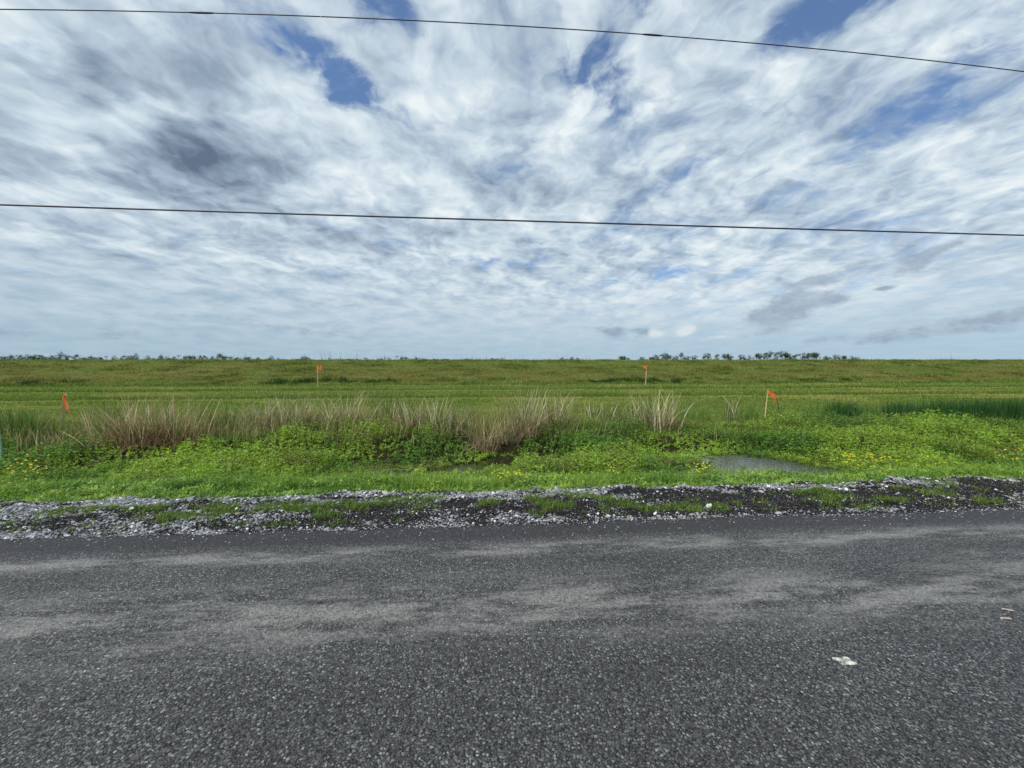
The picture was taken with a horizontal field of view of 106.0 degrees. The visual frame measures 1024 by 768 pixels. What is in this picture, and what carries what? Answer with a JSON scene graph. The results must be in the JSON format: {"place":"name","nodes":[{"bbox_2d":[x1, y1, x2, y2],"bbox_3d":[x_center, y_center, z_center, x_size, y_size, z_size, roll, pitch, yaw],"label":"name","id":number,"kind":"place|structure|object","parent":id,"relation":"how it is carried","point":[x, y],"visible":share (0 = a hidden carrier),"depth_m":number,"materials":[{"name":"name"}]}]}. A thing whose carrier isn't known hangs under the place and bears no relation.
{"place":"outdoors","nodes":[
{"label":"outdoors","id":0,"kind":"place"},
{"bbox_2d":[0,509,1023,767],"bbox_3d":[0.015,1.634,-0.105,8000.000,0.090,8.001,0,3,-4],"label":"road","id":1,"kind":"structure","parent":0,"point":[700,643],"depth_m":2.16,"materials":[{"name":"grey asphalt"}]},
{"bbox_2d":[832,657,856,664],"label":"crushed litter","id":2,"kind":"object","parent":1,"relation":"on","point":[845,660],"visible":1,"depth_m":2.04,"materials":[{"name":"white paper"}]},
{"bbox_2d":[0,476,1023,564],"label":"gravel","id":3,"kind":"structure","parent":0,"point":[45,533],"depth_m":4.21,"materials":[{"name":"grey gravel"}]},
{"bbox_2d":[0,382,1023,495],"bbox_3d":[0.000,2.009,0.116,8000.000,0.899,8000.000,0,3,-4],"label":"ground","id":4,"kind":"structure","parent":0,"point":[497,459],"depth_m":10.00,"materials":[{"name":"green plant"}]},
{"bbox_2d":[0,437,2,463],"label":"marker post","id":5,"kind":"object","parent":4,"relation":"on","point":[1,448],"visible":0.53,"depth_m":7.36,"materials":[{"name":"teal"}]},
{"bbox_2d":[4,454,40,489],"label":"flowering plant","id":6,"kind":"object","parent":4,"relation":"on","point":[23,473],"visible":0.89,"depth_m":5.47,"materials":[{"name":"green plant"}]},
{"bbox_2d":[24,466,50,483],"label":"flowering plant","id":7,"kind":"object","parent":4,"relation":"on","point":[40,475],"visible":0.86,"depth_m":5.58,"materials":[{"name":"green plant"}]},
{"bbox_2d":[0,405,76,442],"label":"grass tussock","id":8,"kind":"object","parent":4,"relation":"on","point":[13,420],"depth_m":8.47,"materials":[{"name":"plant"}]},
{"bbox_2d":[5,426,86,456],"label":"grass tussock","id":9,"kind":"object","parent":4,"relation":"on","point":[47,441],"depth_m":7.91,"materials":[{"name":"green plant"}]},
{"bbox_2d":[60,394,69,426],"bbox_3d":[-11.398,0.739,9.850,0.303,0.976,0.082,0,3,-4],"label":"survey stake","id":10,"kind":"object","parent":4,"relation":"on","point":[64,404],"visible":0.83,"depth_m":9.81,"materials":[{"name":"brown wood"}]},
{"bbox_2d":[80,390,126,426],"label":"grass tussock","id":11,"kind":"object","parent":4,"relation":"on","point":[104,409],"depth_m":9.80,"materials":[{"name":"beige plant"}]},
{"bbox_2d":[61,401,148,448],"bbox_3d":[-8.633,0.936,8.553,1.714,1.257,1.716,0,3,-4],"label":"grass tussock","id":12,"kind":"object","parent":4,"relation":"on","point":[99,434],"depth_m":8.22,"materials":[{"name":"beige plant"}]},
{"bbox_2d":[85,386,219,456],"bbox_3d":[-7.830,0.766,8.237,2.805,1.644,2.008,0,3,-4],"label":"grass tussock","id":13,"kind":"object","parent":4,"relation":"on","point":[129,433],"depth_m":8.10,"materials":[{"name":"plant"}]},
{"bbox_2d":[158,448,176,477],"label":"flowering plant","id":14,"kind":"object","parent":4,"relation":"on","point":[168,460],"visible":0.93,"depth_m":6.42,"materials":[{"name":"green plant"}]},
{"bbox_2d":[116,391,220,451],"bbox_3d":[-7.308,0.877,8.404,2.678,1.583,1.646,0,3,-4],"label":"grass tussock","id":15,"kind":"object","parent":4,"relation":"on","point":[188,431],"depth_m":8.25,"materials":[{"name":"plant"}]},
{"bbox_2d":[180,398,267,433],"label":"grass tussock","id":16,"kind":"object","parent":4,"relation":"on","point":[220,418],"depth_m":9.29,"materials":[{"name":"beige plant"}]},
{"bbox_2d":[229,399,286,429],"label":"grass tussock","id":17,"kind":"object","parent":4,"relation":"on","point":[253,419],"depth_m":9.54,"materials":[{"name":"beige plant"}]},
{"bbox_2d":[243,386,333,432],"bbox_3d":[-5.476,0.724,9.454,2.442,1.386,1.613,0,3,-4],"label":"grass tussock","id":18,"kind":"object","parent":4,"relation":"on","point":[297,412],"depth_m":9.38,"materials":[{"name":"beige plant"}]},
{"bbox_2d":[298,408,339,430],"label":"grass tussock","id":19,"kind":"object","parent":4,"relation":"on","point":[318,419],"depth_m":9.52,"materials":[{"name":"green plant"}]},
{"bbox_2d":[297,388,383,433],"bbox_3d":[-4.082,0.755,9.438,2.256,1.573,1.625,0,3,-4],"label":"grass tussock","id":20,"kind":"object","parent":4,"relation":"on","point":[352,414],"depth_m":9.39,"materials":[{"name":"beige plant"}]},
{"bbox_2d":[358,383,412,421],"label":"grass tussock","id":21,"kind":"object","parent":4,"relation":"on","point":[383,403],"depth_m":10.86,"materials":[{"name":"plant"}]},
{"bbox_2d":[381,396,431,430],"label":"grass tussock","id":22,"kind":"object","parent":4,"relation":"on","point":[408,416],"depth_m":9.69,"materials":[{"name":"beige plant"}]},
{"bbox_2d":[405,394,488,434],"bbox_3d":[-1.714,0.755,9.524,2.377,1.334,1.544,-1,3,-19],"label":"grass tussock","id":23,"kind":"object","parent":4,"relation":"on","point":[439,424],"depth_m":9.37,"materials":[{"name":"beige plant"}]},
{"bbox_2d":[436,408,490,436],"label":"grass tussock","id":24,"kind":"object","parent":4,"relation":"on","point":[455,428],"depth_m":9.28,"materials":[{"name":"beige plant"}]},
{"bbox_2d":[461,414,514,454],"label":"grass tussock","id":25,"kind":"object","parent":4,"relation":"on","point":[490,444],"depth_m":8.25,"materials":[{"name":"beige plant"}]},
{"bbox_2d":[482,416,528,444],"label":"grass tussock","id":26,"kind":"object","parent":4,"relation":"on","point":[507,438],"depth_m":8.67,"materials":[{"name":"beige plant"}]},
{"bbox_2d":[0,408,1023,501],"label":"ditch weeds","id":27,"kind":"object","parent":4,"relation":"on","point":[547,479],"visible":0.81,"depth_m":7.41,"materials":[{"name":"green plant"}]},
{"bbox_2d":[0,379,1023,438],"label":"field grass","id":28,"kind":"structure","parent":4,"relation":"on","point":[812,393],"depth_m":18.07,"materials":[{"name":"green plant"}]},
{"bbox_2d":[0,402,1023,448],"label":"fringe grass","id":29,"kind":"structure","parent":4,"relation":"on","point":[299,438],"depth_m":9.46,"materials":[{"name":"green plant"}]},
{"bbox_2d":[0,458,1023,501],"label":"bank grass","id":30,"kind":"structure","parent":4,"relation":"on","point":[585,476],"depth_m":5.46,"materials":[{"name":"green plant"}]},
{"bbox_2d":[492,470,533,485],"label":"flowering plant","id":31,"kind":"object","parent":4,"relation":"on","point":[509,475],"visible":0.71,"depth_m":5.54,"materials":[{"name":"green plant"}]},
{"bbox_2d":[494,381,560,438],"bbox_3d":[0.278,0.714,9.107,2.026,1.796,1.904,0,3,-4],"label":"grass tussock","id":32,"kind":"object","parent":4,"relation":"on","point":[523,420],"depth_m":9.01,"materials":[{"name":"beige plant"}]},
{"bbox_2d":[527,387,594,431],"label":"grass tussock","id":33,"kind":"object","parent":4,"relation":"on","point":[558,415],"depth_m":9.54,"materials":[{"name":"beige plant"}]},
{"bbox_2d":[570,400,615,419],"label":"grass tussock","id":34,"kind":"object","parent":4,"relation":"on","point":[592,413],"depth_m":11.04,"materials":[{"name":"plant"}]},
{"bbox_2d":[598,401,646,421],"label":"grass tussock","id":35,"kind":"object","parent":4,"relation":"on","point":[616,413],"depth_m":10.82,"materials":[{"name":"green plant"}]},
{"bbox_2d":[633,473,660,482],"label":"broadleaf plant","id":36,"kind":"object","parent":4,"relation":"on","point":[650,478],"visible":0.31,"depth_m":5.55,"materials":[{"name":"green plant"}]},
{"bbox_2d":[614,387,694,431],"bbox_3d":[3.673,0.691,10.125,2.572,1.502,2.077,0,3,-4],"label":"grass tussock","id":37,"kind":"object","parent":4,"relation":"on","point":[649,419],"depth_m":9.98,"materials":[{"name":"beige plant"}]},
{"bbox_2d":[686,462,718,480],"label":"flowering plant","id":38,"kind":"object","parent":4,"relation":"on","point":[698,473],"visible":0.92,"depth_m":5.53,"materials":[{"name":"green plant"}]},
{"bbox_2d":[702,353,711,358],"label":"tree","id":39,"kind":"object","parent":4,"relation":"on","point":[705,356],"visible":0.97,"depth_m":105.52,"materials":[{"name":"green plant"}]},
{"bbox_2d":[722,353,730,358],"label":"tree","id":40,"kind":"object","parent":4,"relation":"on","point":[723,356],"visible":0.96,"depth_m":96.38,"materials":[{"name":"green plant"}]},
{"bbox_2d":[722,393,743,420],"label":"grass tussock","id":41,"kind":"object","parent":4,"relation":"on","point":[727,415],"depth_m":10.89,"materials":[{"name":"beige plant"}]},
{"bbox_2d":[757,353,768,359],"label":"tree","id":42,"kind":"object","parent":4,"relation":"on","point":[761,356],"visible":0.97,"depth_m":104.80,"materials":[{"name":"green plant"}]},
{"bbox_2d":[765,350,773,357],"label":"tree","id":43,"kind":"object","parent":4,"relation":"on","point":[769,355],"visible":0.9,"depth_m":126.95,"materials":[{"name":"green plant"}]},
{"bbox_2d":[765,390,779,415],"bbox_3d":[7.873,0.652,11.657,0.491,0.973,0.048,0,3,-4],"label":"survey stake","id":44,"kind":"object","parent":4,"relation":"on","point":[771,394],"visible":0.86,"depth_m":11.62,"materials":[{"name":"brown wood"}]},
{"bbox_2d":[777,351,788,358],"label":"tree","id":45,"kind":"object","parent":4,"relation":"on","point":[784,354],"visible":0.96,"depth_m":100.08,"materials":[{"name":"green plant"}]},
{"bbox_2d":[799,353,809,359],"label":"tree","id":46,"kind":"object","parent":4,"relation":"on","point":[806,357],"visible":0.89,"depth_m":94.31,"materials":[{"name":"green plant"}]},
{"bbox_2d":[811,351,820,359],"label":"tree","id":47,"kind":"object","parent":4,"relation":"on","point":[816,355],"visible":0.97,"depth_m":98.12,"materials":[{"name":"green plant"}]},
{"bbox_2d":[809,398,871,418],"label":"rush clump","id":48,"kind":"object","parent":4,"relation":"on","point":[845,408],"visible":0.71,"depth_m":11.21,"materials":[{"name":"green plant"}]},
{"bbox_2d":[830,452,873,473],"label":"flowering plant","id":49,"kind":"object","parent":4,"relation":"on","point":[849,467],"visible":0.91,"depth_m":6.29,"materials":[{"name":"green plant"}]},
{"bbox_2d":[857,453,890,472],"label":"flowering plant","id":50,"kind":"object","parent":4,"relation":"on","point":[865,463],"visible":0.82,"depth_m":6.38,"materials":[{"name":"green plant"}]},
{"bbox_2d":[880,451,900,470],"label":"flowering plant","id":51,"kind":"object","parent":4,"relation":"on","point":[890,463],"visible":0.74,"depth_m":6.56,"materials":[{"name":"green plant"}]},
{"bbox_2d":[869,397,931,420],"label":"rush clump","id":52,"kind":"object","parent":4,"relation":"on","point":[908,407],"visible":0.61,"depth_m":10.99,"materials":[{"name":"green plant"}]},
{"bbox_2d":[896,474,920,477],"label":"broadleaf plant","id":53,"kind":"object","parent":4,"relation":"on","point":[909,476],"visible":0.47,"depth_m":5.49,"materials":[{"name":"green plant"}]},
{"bbox_2d":[905,395,980,420],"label":"rush clump","id":54,"kind":"object","parent":4,"relation":"on","point":[945,407],"visible":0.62,"depth_m":10.77,"materials":[{"name":"green plant"}]},
{"bbox_2d":[948,395,1013,422],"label":"rush clump","id":55,"kind":"object","parent":4,"relation":"on","point":[978,408],"visible":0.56,"depth_m":10.59,"materials":[{"name":"green plant"}]},
{"bbox_2d":[985,395,1023,422],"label":"rush clump","id":56,"kind":"object","parent":4,"relation":"on","point":[1018,410],"visible":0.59,"depth_m":10.60,"materials":[{"name":"green plant"}]},
{"bbox_2d":[998,449,1021,466],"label":"flowering plant","id":57,"kind":"object","parent":4,"relation":"on","point":[1010,461],"visible":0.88,"depth_m":6.47,"materials":[{"name":"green plant"}]},
{"bbox_2d":[0,477,1023,538],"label":"shoulder","id":58,"kind":"object","parent":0,"point":[304,522],"visible":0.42,"depth_m":4.23},
{"bbox_2d":[0,358,1023,386],"bbox_3d":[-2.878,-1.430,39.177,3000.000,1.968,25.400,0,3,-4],"label":"levee","id":59,"kind":"structure","parent":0,"point":[507,373],"depth_m":31.74,"materials":[{"name":"green plant"}]},
{"bbox_2d":[53,352,64,359],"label":"tree","id":60,"kind":"object","parent":59,"relation":"on","point":[59,356],"visible":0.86,"depth_m":92.81,"materials":[{"name":"green plant"}]},
{"bbox_2d":[13,350,945,360],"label":"crest reeds","id":61,"kind":"object","parent":59,"relation":"on","point":[472,358],"visible":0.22,"depth_m":39.91,"materials":[{"name":"green plant"}]},
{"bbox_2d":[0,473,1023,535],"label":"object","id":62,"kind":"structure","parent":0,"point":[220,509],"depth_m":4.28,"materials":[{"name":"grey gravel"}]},
{"bbox_2d":[0,204,1023,235],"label":"overhead cable","id":63,"kind":"object","parent":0,"point":[495,219],"visible":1,"depth_m":7.80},
{"bbox_2d":[0,9,1023,71],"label":"overhead cable","id":64,"kind":"object","parent":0,"point":[201,12],"visible":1,"depth_m":7.59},
{"bbox_2d":[0,0,1023,359],"label":"sky","id":65,"kind":"structure","parent":0,"point":[148,110],"materials":[{"name":"white"}]},
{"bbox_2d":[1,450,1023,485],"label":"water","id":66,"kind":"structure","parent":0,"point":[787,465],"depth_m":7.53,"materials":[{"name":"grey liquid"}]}
]}

